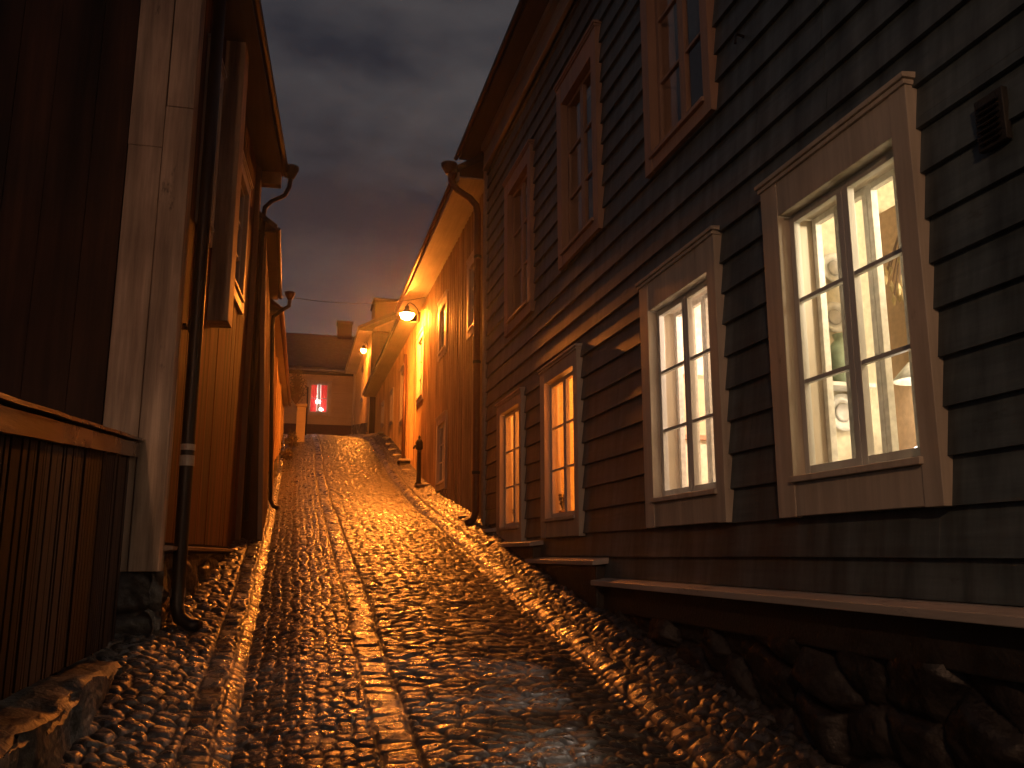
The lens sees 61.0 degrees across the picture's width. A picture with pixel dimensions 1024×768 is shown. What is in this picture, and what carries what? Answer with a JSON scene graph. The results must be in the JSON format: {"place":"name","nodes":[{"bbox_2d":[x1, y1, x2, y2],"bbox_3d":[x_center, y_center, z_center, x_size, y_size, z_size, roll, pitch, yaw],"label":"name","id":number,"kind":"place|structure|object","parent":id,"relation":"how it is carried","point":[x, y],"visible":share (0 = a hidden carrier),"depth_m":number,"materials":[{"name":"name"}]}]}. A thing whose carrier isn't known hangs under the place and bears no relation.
{"place":"outdoors","nodes":[
{"label":"outdoors","id":0,"kind":"place"},
{"bbox_2d":[260,0,518,370],"label":"sky","id":1,"kind":"structure","parent":0,"point":[373,96],"materials":[{"name":"grey"}]},
{"bbox_2d":[59,433,845,767],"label":"cobbled road","id":2,"kind":"structure","parent":0,"point":[365,603],"depth_m":5.04,"materials":[{"name":"stone"}]},
{"bbox_2d":[279,445,296,461],"bbox_3d":[-4.557,1.437,17.688,0.432,0.436,0.403,-3,-12,15],"label":"shrub","id":3,"kind":"object","parent":2,"relation":"on","point":[286,453],"visible":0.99,"depth_m":17.63,"materials":[{"name":"green plant"}]},
{"bbox_2d":[281,430,300,447],"bbox_3d":[-4.985,1.234,19.405,0.574,0.458,0.487,3,-11,-14],"label":"shrub","id":4,"kind":"object","parent":2,"relation":"on","point":[292,440],"visible":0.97,"depth_m":19.37,"materials":[{"name":"green plant"}]},
{"bbox_2d":[289,364,306,403],"bbox_3d":[-5.161,-0.012,20.645,0.669,1.002,0.755,3,-11,-14],"label":"shrub","id":5,"kind":"object","parent":2,"relation":"on","point":[295,390],"visible":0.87,"depth_m":20.58,"materials":[{"name":"green plant"}]},
{"bbox_2d":[413,435,422,484],"bbox_3d":[-1.673,1.347,15.380,0.195,0.890,0.146,3,-11,-14],"label":"iron post","id":6,"kind":"object","parent":2,"relation":"on","point":[418,445],"visible":0.93,"depth_m":15.36,"materials":[{"name":"black metal"}]},
{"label":"ground","id":7,"kind":"structure","parent":0,"visible":0},
{"bbox_2d":[0,660,128,767],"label":"retaining wall","id":8,"kind":"structure","parent":7,"relation":"on","point":[45,722],"depth_m":3.45,"materials":[{"name":"grey stone"}]},
{"bbox_2d":[0,392,145,699],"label":"plank fence","id":9,"kind":"object","parent":8,"relation":"on","point":[63,484],"visible":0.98,"depth_m":3.72,"materials":[{"name":"brown wood"}]},
{"bbox_2d":[0,0,298,634],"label":"red house","id":10,"kind":"structure","parent":7,"relation":"on","point":[143,159],"depth_m":5.77,"materials":[{"name":"red wood"}]},
{"bbox_2d":[195,33,226,247],"bbox_3d":[-2.371,-1.845,6.639,0.215,1.482,0.596,2,-11,-10],"label":"window","id":11,"kind":"structure","parent":10,"relation":"in","point":[223,72],"depth_m":6.75,"materials":[{"name":"brown wood"}]},
{"bbox_2d":[234,150,252,314],"bbox_3d":[-2.688,-1.454,8.368,0.215,1.382,0.936,2,-11,-10],"label":"window","id":12,"kind":"structure","parent":10,"relation":"in","point":[246,182],"depth_m":8.67,"materials":[{"name":"brown wood"}]},
{"bbox_2d":[241,212,294,540],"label":"dark house","id":13,"kind":"structure","parent":7,"relation":"on","point":[261,495],"depth_m":9.73,"materials":[{"name":"brown wood"}]},
{"bbox_2d":[278,295,424,303],"bbox_3d":[-2.481,-1.452,14.362,0.011,1.281,4.642,-4,-12,20],"label":"overhead wire","id":14,"kind":"object","parent":13,"relation":"attached to","point":[354,303],"visible":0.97,"depth_m":14.16,"materials":[{"name":"black metal"}]},
{"bbox_2d":[268,298,290,502],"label":"orange lit house","id":15,"kind":"structure","parent":7,"relation":"on","point":[282,396],"depth_m":15.13,"materials":[{"name":"orange wood"}]},
{"bbox_2d":[296,403,306,441],"bbox_3d":[-5.052,1.003,20.787,0.270,1.050,0.260,3,-11,-14],"label":"gate post","id":16,"kind":"object","parent":7,"relation":"on","point":[300,420],"visible":0.77,"depth_m":20.71,"materials":[{"name":"orange wood"}]},
{"bbox_2d":[305,387,308,434],"bbox_3d":[-5.576,0.774,23.640,0.037,1.400,0.037,-2,-11,8],"label":"thin pole","id":17,"kind":"object","parent":7,"relation":"on","point":[306,412],"visible":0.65,"depth_m":23.63,"materials":[{"name":"black metal"}]},
{"bbox_2d":[283,321,354,435],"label":"end house","id":18,"kind":"structure","parent":7,"relation":"on","point":[327,355],"depth_m":34.50,"materials":[{"name":"wood"},{"name":"tile"}]},
{"bbox_2d":[310,385,316,411],"bbox_3d":[-7.857,0.586,34.400,0.260,1.140,0.030,3,-11,-14],"label":"curtain","id":19,"kind":"object","parent":18,"relation":"hanging from","point":[313,397],"visible":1,"depth_m":34.41,"materials":[{"name":"red fabric"}]},
{"bbox_2d":[306,380,331,415],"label":"window","id":20,"kind":"structure","parent":18,"relation":"in","point":[313,382],"depth_m":34.29,"materials":[{"name":"wood"}]},
{"bbox_2d":[320,385,326,411],"bbox_3d":[-7.450,0.605,34.500,0.260,1.140,0.030,3,-11,-14],"label":"curtain","id":21,"kind":"object","parent":18,"relation":"hanging from","point":[323,405],"visible":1,"depth_m":34.51,"materials":[{"name":"red fabric"}]},
{"bbox_2d":[344,298,398,433],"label":"cottage","id":22,"kind":"structure","parent":7,"relation":"on","point":[373,334],"depth_m":28.84,"materials":[{"name":"wood"}]},
{"bbox_2d":[360,364,363,402],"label":"window","id":23,"kind":"structure","parent":22,"relation":"in","point":[362,369],"depth_m":30.93,"materials":[{"name":"orange wood"}]},
{"bbox_2d":[360,342,367,352],"bbox_3d":[-4.891,-1.196,28.857,0.224,0.455,0.689,1,-11,-3],"label":"street lamp","id":24,"kind":"object","parent":22,"relation":"attached to","point":[363,349],"visible":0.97,"depth_m":28.55,"materials":[{"name":"glass"}]},
{"bbox_2d":[362,315,416,470],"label":"brown board house","id":25,"kind":"structure","parent":7,"relation":"on","point":[390,384],"depth_m":19.81,"materials":[{"name":"wood"}]},
{"bbox_2d":[380,400,384,427],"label":"window","id":26,"kind":"structure","parent":25,"relation":"in","point":[383,402],"depth_m":23.71,"materials":[{"name":"brown wood"}]},
{"bbox_2d":[389,387,393,425],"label":"window","id":27,"kind":"structure","parent":25,"relation":"in","point":[391,392],"depth_m":21.64,"materials":[{"name":"brown wood"}]},
{"bbox_2d":[399,363,403,426],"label":"window","id":28,"kind":"structure","parent":25,"relation":"in","point":[402,367],"depth_m":19.73,"materials":[{"name":"orange wood"}]},
{"bbox_2d":[394,153,483,525],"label":"ochre house","id":29,"kind":"structure","parent":7,"relation":"on","point":[445,279],"depth_m":13.21,"materials":[{"name":"orange wood"}]},
{"bbox_2d":[399,302,420,322],"bbox_3d":[-1.905,-1.383,16.995,0.322,0.405,0.894,-5,-12,23],"label":"street lamp","id":30,"kind":"object","parent":29,"relation":"attached to","point":[406,313],"visible":0.94,"depth_m":16.66,"materials":[{"name":"glass"}]},
{"bbox_2d":[415,326,425,405],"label":"window","id":31,"kind":"structure","parent":29,"relation":"in","point":[420,338],"depth_m":17.12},
{"bbox_2d":[435,410,447,491],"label":"window","id":32,"kind":"structure","parent":29,"relation":"in","point":[442,420],"depth_m":14.16,"materials":[{"name":"brown wood"}]},
{"bbox_2d":[437,289,448,361],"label":"window","id":33,"kind":"structure","parent":29,"relation":"in","point":[442,304],"depth_m":14.62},
{"bbox_2d":[466,250,473,339],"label":"window","id":34,"kind":"structure","parent":29,"relation":"in","point":[470,261],"depth_m":12.30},
{"bbox_2d":[454,0,1023,767],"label":"grey house","id":35,"kind":"structure","parent":7,"relation":"on","point":[676,192],"depth_m":4.29,"materials":[{"name":"grey wood"}]},
{"bbox_2d":[495,387,526,541],"bbox_3d":[0.050,0.909,9.346,0.233,1.582,1.136,3,-11,-14],"label":"window","id":36,"kind":"structure","parent":35,"relation":"in","point":[507,484],"depth_m":9.46,"materials":[{"name":"wood"}]},
{"bbox_2d":[512,414,518,521],"bbox_3d":[0.121,0.898,9.340,0.036,1.220,0.830,3,-11,-14],"label":"curtain","id":37,"kind":"object","parent":35,"relation":"hanging from","point":[518,459],"visible":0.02,"depth_m":9.56,"materials":[{"name":"fabric"}]},
{"bbox_2d":[502,139,535,337],"bbox_3d":[0.139,-1.534,9.465,0.233,1.862,1.166,3,-11,-14],"label":"window","id":38,"kind":"structure","parent":35,"relation":"in","point":[518,183],"depth_m":9.58,"materials":[{"name":"brown wood"}]},
{"bbox_2d":[559,494,563,512],"bbox_3d":[0.452,1.090,7.796,0.072,0.218,0.130,3,-11,-14],"label":"potted plant","id":39,"kind":"object","parent":35,"relation":"on","point":[561,500],"visible":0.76,"depth_m":7.79,"materials":[{"name":"green plant"}]},
{"bbox_2d":[537,343,585,537],"bbox_3d":[0.491,0.542,7.634,0.233,1.582,1.146,3,-11,-14],"label":"window","id":40,"kind":"structure","parent":35,"relation":"in","point":[567,366],"depth_m":7.68,"materials":[{"name":"wood"}]},
{"bbox_2d":[559,380,574,510],"bbox_3d":[0.561,0.537,7.632,0.036,1.210,0.850,3,-11,-14],"label":"curtain","id":41,"kind":"object","parent":35,"relation":"hanging from","point":[571,438],"visible":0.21,"depth_m":7.84,"materials":[{"name":"fabric"}]},
{"bbox_2d":[553,19,604,270],"bbox_3d":[0.639,-2.010,7.538,0.233,1.812,1.116,3,-11,-14],"label":"window","id":42,"kind":"structure","parent":35,"relation":"in","point":[580,78],"depth_m":7.64,"materials":[{"name":"brown wood"}]},
{"bbox_2d":[640,0,718,178],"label":"window","id":43,"kind":"structure","parent":35,"relation":"in","point":[664,134],"depth_m":5.88,"materials":[{"name":"brown wood"}]},
{"bbox_2d":[635,225,733,527],"bbox_3d":[1.097,0.023,5.307,0.242,1.662,1.126,3,-11,-14],"label":"window","id":44,"kind":"structure","parent":35,"relation":"in","point":[690,278],"depth_m":5.35,"materials":[{"name":"beige wood"}]},
{"bbox_2d":[683,374,705,440],"bbox_3d":[1.376,0.176,6.599,0.350,0.500,0.040,3,-11,-14],"label":"picture","id":45,"kind":"object","parent":35,"relation":"attached to","point":[701,397],"depth_m":6.59,"materials":[{"name":"paper"}]},
{"bbox_2d":[824,253,837,281],"bbox_3d":[1.762,-0.634,4.757,0.169,0.169,0.016,3,-11,-14],"label":"hanging plate","id":46,"kind":"object","parent":35,"relation":"hanging from","point":[831,267],"visible":0.62,"depth_m":4.75,"materials":[{"name":"white ceramic"}]},
{"bbox_2d":[827,302,841,331],"bbox_3d":[1.743,-0.361,4.699,0.169,0.169,0.016,3,-11,-14],"label":"hanging plate","id":47,"kind":"object","parent":35,"relation":"hanging from","point":[834,316],"visible":0.67,"depth_m":4.69,"materials":[{"name":"white ceramic"}]},
{"bbox_2d":[834,394,849,430],"bbox_3d":[1.752,0.150,4.601,0.199,0.199,0.016,3,-11,-14],"label":"hanging plate","id":48,"kind":"object","parent":35,"relation":"hanging from","point":[841,411],"visible":0.64,"depth_m":4.59,"materials":[{"name":"white ceramic"}]},
{"bbox_2d":[754,71,952,517],"bbox_3d":[1.491,-0.288,3.777,0.242,1.682,1.126,3,-11,-14],"label":"window","id":49,"kind":"structure","parent":35,"relation":"in","point":[877,143],"depth_m":3.77,"materials":[{"name":"beige wood"}]},
{"bbox_2d":[833,381,875,391],"bbox_3d":[1.729,0.041,4.551,0.300,0.075,0.150,3,-11,-14],"label":"wall shelf","id":50,"kind":"object","parent":35,"relation":"attached to","point":[839,386],"depth_m":4.51,"materials":[{"name":"white wood"}]},
{"bbox_2d":[830,333,845,381],"bbox_3d":[1.728,-0.131,4.548,0.180,0.260,0.180,3,-11,-14],"label":"vase","id":51,"kind":"object","parent":50,"relation":"on","point":[837,353],"visible":0.36,"depth_m":4.49,"materials":[{"name":"green ceramic"}]},
{"bbox_2d":[884,236,903,305],"bbox_3d":[1.948,-0.613,4.306,0.220,0.439,0.209,-6,-13,29],"label":"dried bouquet","id":52,"kind":"object","parent":35,"relation":"hanging from","point":[887,271],"visible":0.19,"depth_m":4.32,"materials":[{"name":"beige plant"}]},
{"bbox_2d":[879,205,916,449],"bbox_3d":[2.372,-0.106,4.650,0.680,1.698,0.290,3,-11,-14],"label":"cupboard","id":53,"kind":"object","parent":35,"relation":"in","point":[898,339],"visible":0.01,"depth_m":4.60,"materials":[{"name":"beige wood"}]},
{"bbox_2d":[893,362,910,385],"bbox_3d":[2.019,-0.635,4.427,0.257,1.345,0.257,3,-11,-14],"label":"pendant lamp","id":54,"kind":"object","parent":35,"relation":"hanging from","point":[902,377],"visible":0.06,"depth_m":4.31,"materials":[{"name":"white"}]}
]}

